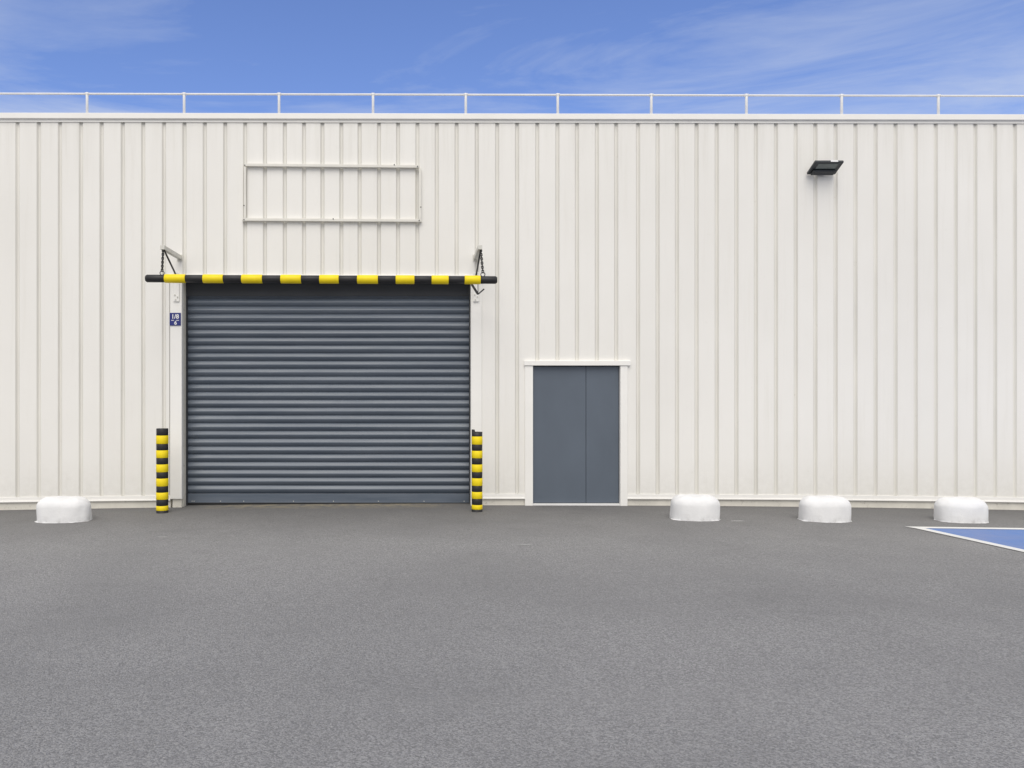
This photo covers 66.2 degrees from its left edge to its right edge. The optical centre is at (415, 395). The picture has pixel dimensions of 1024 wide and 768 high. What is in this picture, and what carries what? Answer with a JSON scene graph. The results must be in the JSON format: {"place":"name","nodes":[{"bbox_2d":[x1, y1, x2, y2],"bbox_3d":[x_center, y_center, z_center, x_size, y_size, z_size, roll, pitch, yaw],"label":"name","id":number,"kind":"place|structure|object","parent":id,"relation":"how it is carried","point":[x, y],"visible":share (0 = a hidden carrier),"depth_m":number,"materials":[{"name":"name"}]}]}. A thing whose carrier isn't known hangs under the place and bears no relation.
{"place":"outdoors","nodes":[
{"label":"outdoors","id":0,"kind":"place"},
{"bbox_2d":[0,503,1023,767],"bbox_3d":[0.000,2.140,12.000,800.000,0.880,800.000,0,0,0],"label":"ground","id":1,"kind":"structure","parent":0,"point":[448,635],"depth_m":5.43,"materials":[{"name":"grey asphalt"}]},
{"bbox_2d":[34,496,91,522],"bbox_3d":[-4.908,1.613,10.843,0.767,0.400,0.430,0,0,0],"label":"concrete block","id":2,"kind":"object","parent":1,"relation":"on","point":[65,509],"depth_m":10.67,"materials":[{"name":"white concrete"}]},
{"bbox_2d":[156,428,168,513],"bbox_3d":[-3.744,1.162,11.477,0.178,1.343,0.178,0,0,0],"label":"bollard","id":3,"kind":"object","parent":1,"relation":"on","point":[162,469],"visible":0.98,"depth_m":11.40,"materials":[{"name":"black plastic"}]},
{"bbox_2d":[472,429,482,511],"bbox_3d":[0.893,1.151,11.371,0.162,1.300,0.162,0,0,0],"label":"bollard","id":4,"kind":"object","parent":1,"relation":"on","point":[477,469],"visible":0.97,"depth_m":11.30,"materials":[{"name":"black plastic"}]},
{"bbox_2d":[0,113,1023,509],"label":"warehouse","id":5,"kind":"structure","parent":1,"relation":"on","point":[732,309],"depth_m":12.00,"materials":[{"name":"beige paint"}]},
{"bbox_2d":[160,245,182,301],"bbox_3d":[-3.664,-1.804,11.579,0.133,0.729,0.838,0,0,0],"label":"bar bracket","id":6,"kind":"object","parent":5,"relation":"attached to","point":[171,252],"visible":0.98,"depth_m":11.87,"materials":[{"name":"white metal"}]},
{"bbox_2d":[161,250,163,271],"bbox_3d":[-3.650,-1.943,11.200,0.044,0.337,0.040,0,0,42],"label":"chain","id":7,"kind":"object","parent":6,"relation":"hanging from","point":[162,261],"visible":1,"depth_m":11.19,"materials":[{"name":"metal"}]},
{"bbox_2d":[145,271,496,283],"bbox_3d":[-1.363,-1.696,11.200,5.062,0.199,0.127,0,0,0],"label":"height bar","id":8,"kind":"object","parent":7,"relation":"hanging from","point":[324,279],"visible":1,"depth_m":11.15,"materials":[{"name":"black plastic"}]},
{"bbox_2d":[170,313,180,325],"bbox_3d":[-3.704,-1.169,11.961,0.172,0.196,0.010,0,0,0],"label":"number plate","id":9,"kind":"object","parent":5,"relation":"attached to","point":[175,319],"visible":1,"depth_m":11.96,"materials":[{"name":"blue metal"}]},
{"bbox_2d":[242,163,421,222],"bbox_3d":[-1.293,-3.112,11.967,2.759,0.899,0.062,0,0,0],"label":"sign frame","id":10,"kind":"object","parent":5,"relation":"attached to","point":[245,218],"visible":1,"depth_m":11.94,"materials":[{"name":"beige paint"}]},
{"bbox_2d":[471,245,484,301],"bbox_3d":[0.918,-1.804,11.579,0.203,0.729,0.838,0,0,0],"label":"bar bracket","id":11,"kind":"object","parent":5,"relation":"attached to","point":[475,287],"visible":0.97,"depth_m":11.82,"materials":[{"name":"white metal"}]},
{"bbox_2d":[480,250,483,271],"bbox_3d":[0.948,-1.933,11.200,0.067,0.358,0.040,0,0,0],"label":"chain","id":12,"kind":"object","parent":11,"relation":"hanging from","point":[481,259],"visible":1,"depth_m":11.19,"materials":[{"name":"metal"}]},
{"bbox_2d":[0,92,1023,113],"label":"roof guardrail","id":13,"kind":"object","parent":5,"relation":"on","point":[465,95],"visible":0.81,"depth_m":12.15,"materials":[{"name":"white metal"}]},
{"bbox_2d":[524,361,630,505],"bbox_3d":[2.485,0.615,12.045,1.636,2.291,0.170,0,0,0],"label":"service door","id":14,"kind":"structure","parent":5,"relation":"in","point":[576,412],"depth_m":12.05,"materials":[{"name":"metal"}]},
{"bbox_2d":[807,160,843,174],"bbox_3d":[6.230,-3.461,11.854,0.430,0.168,0.289,0,0,0],"label":"floodlight","id":15,"kind":"object","parent":5,"relation":"attached to","point":[824,167],"visible":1,"depth_m":11.81,"materials":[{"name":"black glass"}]},
{"bbox_2d":[669,494,720,520],"bbox_3d":[3.852,1.574,10.750,0.680,0.391,0.462,0,0,0],"label":"concrete block","id":16,"kind":"object","parent":1,"relation":"on","point":[692,507],"depth_m":10.57,"materials":[{"name":"white concrete"}]},
{"bbox_2d":[797,495,851,522],"bbox_3d":[5.626,1.587,10.718,0.700,0.394,0.456,0,0,0],"label":"concrete block","id":17,"kind":"object","parent":1,"relation":"on","point":[830,509],"depth_m":10.54,"materials":[{"name":"white concrete"}]},
{"bbox_2d":[934,496,988,522],"bbox_3d":[7.571,1.613,10.807,0.692,0.389,0.444,0,0,0],"label":"concrete block","id":18,"kind":"object","parent":1,"relation":"on","point":[956,509],"depth_m":10.63,"materials":[{"name":"white concrete"}]},
{"bbox_2d":[905,526,1023,551],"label":"parking line","id":19,"kind":"object","parent":1,"relation":"on","point":[972,539],"visible":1,"depth_m":9.76,"materials":[{"name":"white paint"}]},
{"bbox_2d":[927,528,1023,548],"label":"parking bay paint","id":20,"kind":"object","parent":1,"relation":"on","point":[1011,537],"visible":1,"depth_m":9.66,"materials":[{"name":"blue paint"}]},
{"bbox_2d":[0,0,1023,113],"label":"sky","id":21,"kind":"structure","parent":0,"point":[834,47],"materials":[{"name":"blue"}]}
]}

